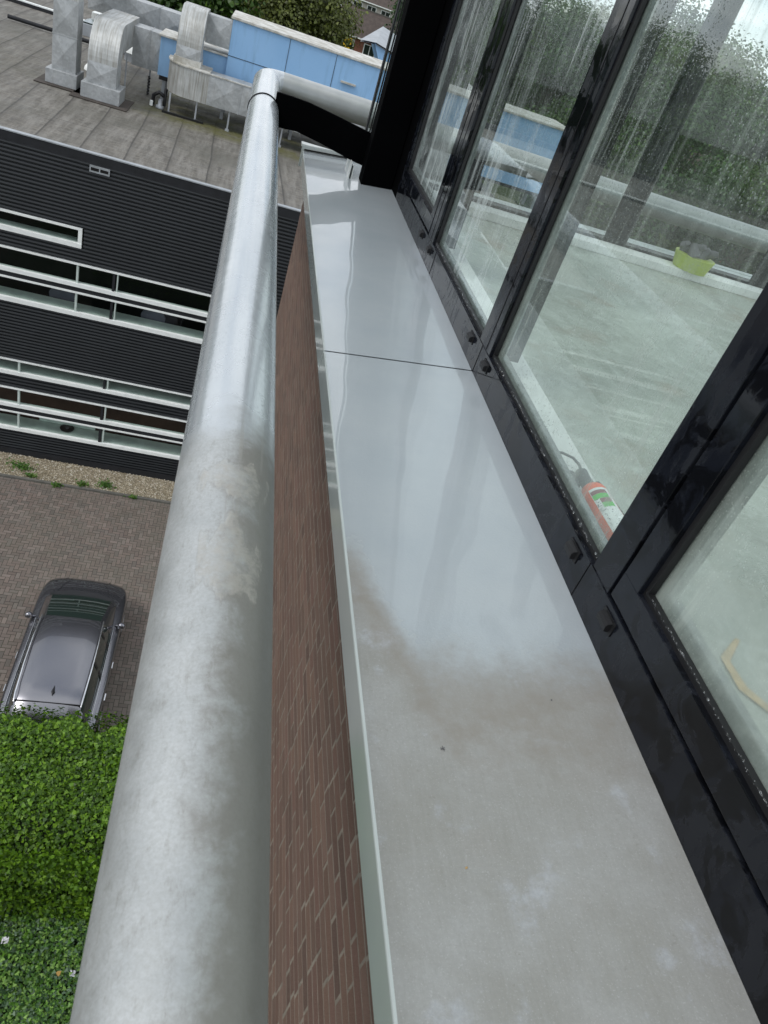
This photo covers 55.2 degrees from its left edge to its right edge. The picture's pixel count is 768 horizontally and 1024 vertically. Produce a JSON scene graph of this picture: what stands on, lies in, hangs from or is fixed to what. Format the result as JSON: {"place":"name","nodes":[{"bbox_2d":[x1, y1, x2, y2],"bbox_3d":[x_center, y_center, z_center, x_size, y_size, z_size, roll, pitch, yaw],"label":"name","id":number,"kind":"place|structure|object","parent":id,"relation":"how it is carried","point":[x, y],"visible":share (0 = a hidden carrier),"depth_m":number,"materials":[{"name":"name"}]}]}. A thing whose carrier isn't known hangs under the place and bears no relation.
{"place":"outdoors","nodes":[
{"label":"outdoors","id":0,"kind":"place"},
{"bbox_2d":[0,912,84,1023],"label":"soil","id":1,"kind":"structure","parent":0,"point":[48,965],"depth_m":11.81,"materials":[{"name":"black soil"}]},
{"bbox_2d":[0,906,89,1023],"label":"ground ivy","id":2,"kind":"object","parent":1,"relation":"on","point":[64,936],"visible":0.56,"depth_m":11.66,"materials":[{"name":"green plant"}]},
{"bbox_2d":[1,936,8,943],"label":"paper scrap","id":3,"kind":"object","parent":2,"relation":"on","point":[5,939],"visible":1,"depth_m":11.72,"materials":[{"name":"white paper"}]},
{"bbox_2d":[0,476,170,732],"bbox_3d":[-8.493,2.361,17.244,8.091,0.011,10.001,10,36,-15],"label":"paving","id":4,"kind":"structure","parent":0,"point":[117,708],"depth_m":19.25,"materials":[{"name":"grey brick"}]},
{"bbox_2d":[50,481,63,487],"bbox_3d":[-9.369,-0.789,20.998,0.364,0.131,0.268,24,34,5],"label":"weed","id":5,"kind":"object","parent":4,"relation":"on","point":[55,483],"visible":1,"depth_m":20.99,"materials":[{"name":"green plant"}]},
{"bbox_2d":[0,578,126,731],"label":"parked car","id":6,"kind":"object","parent":4,"relation":"on","point":[65,655],"visible":0.77,"depth_m":15.16,"materials":[{"name":"grey paint"}]},
{"bbox_2d":[0,701,128,928],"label":"ivy hedge","id":7,"kind":"object","parent":4,"relation":"on","point":[58,778],"visible":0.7,"depth_m":11.97,"materials":[{"name":"green plant"}]},
{"bbox_2d":[124,494,140,498],"bbox_3d":[-7.392,-0.464,21.582,0.497,0.107,0.216,10,36,-15],"label":"weed","id":8,"kind":"object","parent":4,"relation":"on","point":[132,496],"visible":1,"depth_m":21.57,"materials":[{"name":"green plant"}]},
{"bbox_2d":[82,18,93,36],"bbox_3d":[-11.140,-19.275,29.528,1.750,0.520,1.500,10,36,-15],"label":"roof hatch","id":9,"kind":"object","parent":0,"point":[87,25],"visible":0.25,"depth_m":28.82,"materials":[{"name":"metal"}]},
{"bbox_2d":[156,99,163,108],"bbox_3d":[-6.968,-12.701,22.865,0.238,0.250,0.238,10,36,-15],"label":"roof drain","id":10,"kind":"object","parent":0,"point":[159,105],"visible":0.98,"depth_m":22.82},
{"bbox_2d":[336,0,402,21],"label":"gabled house","id":11,"kind":"structure","parent":0,"point":[380,7],"depth_m":127.46,"materials":[{"name":"tile"}]},
{"bbox_2d":[367,5,376,11],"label":"window","id":12,"kind":"structure","parent":11,"relation":"in","point":[369,7],"depth_m":127.45,"materials":[{"name":"white paint"}]},
{"bbox_2d":[380,10,390,16],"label":"window","id":13,"kind":"structure","parent":11,"relation":"in","point":[383,12],"depth_m":128.00,"materials":[{"name":"white paint"}]},
{"bbox_2d":[340,3,399,56],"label":"tiled house","id":14,"kind":"structure","parent":0,"point":[373,21],"depth_m":99.02,"materials":[{"name":"tile"}]},
{"bbox_2d":[362,43,373,56],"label":"window","id":15,"kind":"structure","parent":14,"relation":"in","point":[367,49],"depth_m":98.76,"materials":[{"name":"white paint"}]},
{"bbox_2d":[482,104,647,242],"bbox_3d":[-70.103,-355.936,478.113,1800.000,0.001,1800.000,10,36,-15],"label":"ground","id":16,"kind":"structure","parent":0,"point":[507,193],"depth_m":78.28,"materials":[{"name":"grey plant"}]},
{"bbox_2d":[0,473,170,503],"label":"kerb","id":17,"kind":"structure","parent":16,"relation":"on","point":[81,488],"depth_m":21.28,"materials":[{"name":"concrete"}]},
{"bbox_2d":[0,452,174,500],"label":"gravel bed","id":18,"kind":"object","parent":16,"relation":"on","point":[93,480],"depth_m":21.81,"materials":[{"name":"beige gravel"}]},
{"bbox_2d":[5,457,38,470],"bbox_3d":[-10.496,-1.335,21.084,1.054,0.222,0.470,4,37,-22],"label":"weed","id":19,"kind":"object","parent":18,"relation":"on","point":[19,465],"visible":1,"depth_m":21.11,"materials":[{"name":"green plant"}]},
{"bbox_2d":[21,470,36,477],"bbox_3d":[-10.126,-1.067,20.989,0.437,0.134,0.314,0,39,-27],"label":"weed","id":20,"kind":"object","parent":18,"relation":"on","point":[32,474],"visible":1,"depth_m":20.98,"materials":[{"name":"green plant"}]},
{"bbox_2d":[75,479,88,486],"bbox_3d":[-8.771,-0.825,21.345,0.434,0.156,0.303,32,36,17],"label":"weed","id":21,"kind":"object","parent":18,"relation":"on","point":[81,483],"visible":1,"depth_m":21.33,"materials":[{"name":"green plant"}]},
{"bbox_2d":[95,478,116,489],"bbox_3d":[-8.159,-0.822,21.618,0.652,0.191,0.512,10,36,-15],"label":"weed","id":22,"kind":"object","parent":18,"relation":"on","point":[105,483],"visible":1,"depth_m":21.60,"materials":[{"name":"green plant"}]},
{"bbox_2d":[147,0,264,19],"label":"broadleaf tree","id":23,"kind":"object","parent":16,"relation":"on","point":[223,8],"visible":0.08,"depth_m":43.70,"materials":[{"name":"green plant"}]},
{"bbox_2d":[0,0,494,481],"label":"black building","id":24,"kind":"structure","parent":16,"relation":"on","point":[113,220],"depth_m":19.77,"materials":[{"name":"black metal"}]},
{"bbox_2d":[0,207,82,248],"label":"window","id":25,"kind":"structure","parent":24,"relation":"in","point":[7,225],"depth_m":18.00,"materials":[{"name":"white paint"}]},
{"bbox_2d":[49,288,74,301],"bbox_3d":[-8.633,-5.867,19.840,0.650,0.670,0.530,10,36,-15],"label":"computer monitor","id":26,"kind":"object","parent":24,"relation":"in","point":[61,294],"visible":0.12,"depth_m":19.58,"materials":[{"name":"black plastic"}]},
{"bbox_2d":[7,14,123,54],"bbox_3d":[-11.662,-18.075,27.137,4.100,0.949,0.138,10,36,-15],"label":"pipe run","id":27,"kind":"object","parent":24,"relation":"on","point":[31,23],"visible":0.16,"depth_m":27.01,"materials":[{"name":"silver metal"}]},
{"bbox_2d":[39,418,94,430],"bbox_3d":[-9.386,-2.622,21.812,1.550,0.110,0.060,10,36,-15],"label":"desk","id":28,"kind":"object","parent":24,"relation":"on","point":[65,423],"visible":0.55,"depth_m":21.78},
{"bbox_2d":[60,424,73,432],"bbox_3d":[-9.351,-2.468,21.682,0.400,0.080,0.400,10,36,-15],"label":"office chair","id":29,"kind":"object","parent":24,"relation":"on","point":[67,428],"visible":1,"depth_m":21.64,"materials":[{"name":"grey plastic"}]},
{"bbox_2d":[0,408,182,459],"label":"window","id":30,"kind":"structure","parent":24,"relation":"in","point":[7,421],"depth_m":21.68,"materials":[{"name":"white paint"}]},
{"bbox_2d":[0,384,186,438],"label":"window","id":31,"kind":"structure","parent":24,"relation":"in","point":[17,404],"depth_m":21.09,"materials":[{"name":"white paint"}]},
{"bbox_2d":[0,356,191,409],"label":"window","id":32,"kind":"structure","parent":24,"relation":"in","point":[11,366],"depth_m":20.66,"materials":[{"name":"white paint"}]},
{"bbox_2d":[0,274,205,343],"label":"window","id":33,"kind":"structure","parent":24,"relation":"in","point":[110,316],"depth_m":19.44,"materials":[{"name":"white paint"}]},
{"bbox_2d":[0,243,210,316],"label":"window","id":34,"kind":"structure","parent":24,"relation":"in","point":[5,267],"depth_m":18.86,"materials":[{"name":"white paint"}]},
{"bbox_2d":[33,0,180,92],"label":"riser duct","id":35,"kind":"object","parent":24,"relation":"on","point":[63,71],"visible":0.72,"depth_m":21.24,"materials":[{"name":"silver metal"}]},
{"bbox_2d":[69,9,161,111],"bbox_3d":[-7.876,-13.653,22.185,2.140,1.981,4.000,10,36,-15],"label":"gooseneck duct","id":36,"kind":"object","parent":24,"relation":"on","point":[115,35],"visible":1,"depth_m":21.18,"materials":[{"name":"silver metal"}]},
{"bbox_2d":[124,47,132,61],"bbox_3d":[-9.231,-17.309,27.565,1.225,0.796,1.225,10,36,-15],"label":"roof cowl","id":37,"kind":"object","parent":24,"relation":"on","point":[129,51],"visible":0.02,"depth_m":27.31,"materials":[{"name":"white paint"}]},
{"bbox_2d":[141,309,165,322],"bbox_3d":[-6.411,-5.446,20.480,0.650,0.670,0.530,10,36,-15],"label":"office chair","id":38,"kind":"object","parent":24,"relation":"in","point":[153,315],"visible":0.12,"depth_m":20.20,"materials":[{"name":"grey fabric"}]},
{"bbox_2d":[149,86,167,106],"bbox_3d":[-6.880,-13.151,22.997,0.327,0.829,1.051,29,35,13],"label":"condensate pipe","id":39,"kind":"object","parent":24,"relation":"on","point":[161,94],"visible":0.78,"depth_m":22.85,"materials":[{"name":"grey paint"}]},
{"bbox_2d":[162,1,447,169],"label":"long duct","id":40,"kind":"object","parent":24,"relation":"on","point":[191,76],"visible":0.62,"depth_m":22.36,"materials":[{"name":"silver metal"}]},
{"bbox_2d":[157,10,564,208],"bbox_3d":[-0.508,-13.849,25.396,13.910,2.950,2.450,10,36,-15],"label":"blue plant unit","id":41,"kind":"object","parent":24,"relation":"on","point":[256,44],"visible":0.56,"depth_m":23.55,"materials":[{"name":"paint"}]},
{"bbox_2d":[361,27,395,61],"bbox_3d":[0.047,-23.298,38.577,3.400,3.300,3.460,10,36,-15],"label":"blue roof hood","id":42,"kind":"object","parent":24,"relation":"on","point":[378,39],"visible":0.07,"depth_m":37.23,"materials":[{"name":"paint"}]},
{"bbox_2d":[212,0,368,49],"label":"broadleaf tree","id":43,"kind":"object","parent":16,"relation":"on","point":[319,19],"visible":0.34,"depth_m":46.33,"materials":[{"name":"green plant"}]},
{"bbox_2d":[335,2,358,41],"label":"broadleaf tree","id":44,"kind":"object","parent":16,"relation":"on","point":[350,28],"visible":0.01,"depth_m":63.86,"materials":[{"name":"green plant"}]},
{"bbox_2d":[384,0,498,57],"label":"broadleaf tree","id":45,"kind":"object","parent":16,"relation":"on","point":[395,5],"visible":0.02,"depth_m":88.16,"materials":[{"name":"green plant"}]},
{"bbox_2d":[457,1,551,109],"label":"broadleaf tree","id":46,"kind":"object","parent":16,"relation":"on","point":[529,55],"visible":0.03,"depth_m":90.49,"materials":[{"name":"green plant"}]},
{"bbox_2d":[268,0,767,1023],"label":"brick building","id":47,"kind":"structure","parent":16,"relation":"on","point":[492,610],"depth_m":1.35,"materials":[{"name":"paint"}]},
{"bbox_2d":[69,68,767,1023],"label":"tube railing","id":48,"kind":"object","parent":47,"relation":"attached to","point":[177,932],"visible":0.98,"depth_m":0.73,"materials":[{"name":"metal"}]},
{"bbox_2d":[402,0,505,231],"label":"window","id":49,"kind":"structure","parent":47,"relation":"in","point":[425,189],"depth_m":2.89,"materials":[{"name":"clear glass"}]},
{"bbox_2d":[435,0,611,334],"label":"window pane","id":50,"kind":"structure","parent":47,"relation":"in","point":[480,319],"depth_m":2.38,"materials":[{"name":"clear glass"}]},
{"bbox_2d":[559,451,623,540],"bbox_3d":[0.442,-0.036,1.550,0.060,0.058,0.354,8,36,-18],"label":"fire extinguisher","id":51,"kind":"object","parent":47,"relation":"on","point":[600,492],"visible":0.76,"depth_m":1.50,"materials":[{"name":"metal"}]},
{"bbox_2d":[467,0,767,299],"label":"end window","id":52,"kind":"structure","parent":47,"relation":"in","point":[712,35],"depth_m":3.84,"materials":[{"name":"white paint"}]},
{"bbox_2d":[492,0,767,561],"label":"window pane","id":53,"kind":"structure","parent":47,"relation":"in","point":[575,498],"depth_m":1.60,"materials":[{"name":"clear glass"}]},
{"bbox_2d":[611,355,767,903],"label":"sash window","id":54,"kind":"structure","parent":47,"relation":"in","point":[734,464],"depth_m":1.03,"materials":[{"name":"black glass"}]},
{"bbox_2d":[672,241,718,275],"bbox_3d":[1.722,-1.416,4.063,0.227,0.152,0.227,10,36,-15],"label":"bucket","id":55,"kind":"object","parent":47,"relation":"on","point":[694,256],"visible":1,"depth_m":4.01,"materials":[{"name":"plastic"}]},
{"bbox_2d":[723,638,764,707],"bbox_3d":[0.674,0.308,1.358,0.080,0.003,0.214,10,36,-15],"label":"tape strip","id":56,"kind":"object","parent":47,"relation":"on","point":[739,683],"visible":0.77,"depth_m":1.35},
{"bbox_2d":[508,0,608,113],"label":"broadleaf tree","id":57,"kind":"object","parent":16,"relation":"on","point":[544,22],"visible":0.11,"depth_m":92.72,"materials":[{"name":"green plant"}]},
{"bbox_2d":[513,96,625,228],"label":"broadleaf tree","id":58,"kind":"object","parent":16,"relation":"on","point":[562,119],"visible":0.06,"depth_m":56.67,"materials":[{"name":"green plant"}]},
{"bbox_2d":[515,0,635,125],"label":"broadleaf tree","id":59,"kind":"object","parent":16,"relation":"on","point":[561,74],"visible":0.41,"depth_m":80.33,"materials":[{"name":"green plant"}]},
{"bbox_2d":[581,110,686,241],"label":"broadleaf tree","id":60,"kind":"object","parent":16,"relation":"on","point":[602,226],"visible":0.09,"depth_m":55.46,"materials":[{"name":"green plant"}]},
{"bbox_2d":[624,0,729,126],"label":"broadleaf tree","id":61,"kind":"object","parent":16,"relation":"on","point":[690,21],"visible":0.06,"depth_m":80.94,"materials":[{"name":"green plant"}]},
{"bbox_2d":[598,67,767,251],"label":"broadleaf tree","id":62,"kind":"object","parent":16,"relation":"on","point":[705,121],"visible":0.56,"depth_m":53.47,"materials":[{"name":"green plant"}]},
{"bbox_2d":[633,23,767,165],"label":"broadleaf tree","id":63,"kind":"object","parent":16,"relation":"on","point":[684,50],"visible":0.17,"depth_m":78.70,"materials":[{"name":"green plant"}]},
{"bbox_2d":[652,148,761,266],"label":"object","id":64,"kind":"structure","parent":16,"relation":"on","point":[699,154],"depth_m":78.05,"materials":[{"name":"plant"}]},
{"bbox_2d":[677,152,762,261],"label":"broadleaf tree","id":65,"kind":"object","parent":16,"relation":"on","point":[729,167],"visible":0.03,"depth_m":65.93,"materials":[{"name":"green plant"}]},
{"bbox_2d":[686,153,767,274],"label":"broadleaf tree","id":66,"kind":"object","parent":16,"relation":"on","point":[743,259],"visible":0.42,"depth_m":58.70,"materials":[{"name":"green plant"}]},
{"bbox_2d":[721,47,767,166],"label":"broadleaf tree","id":67,"kind":"object","parent":16,"relation":"on","point":[765,141],"visible":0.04,"depth_m":83.84,"materials":[{"name":"green plant"}]},
{"bbox_2d":[723,126,767,174],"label":"broadleaf tree","id":68,"kind":"object","parent":16,"relation":"on","point":[758,155],"visible":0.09,"depth_m":86.07,"materials":[{"name":"green plant"}]},
{"bbox_2d":[543,0,767,93],"label":"sky","id":69,"kind":"structure","parent":0,"point":[758,25],"materials":[{"name":"white"}]}
]}

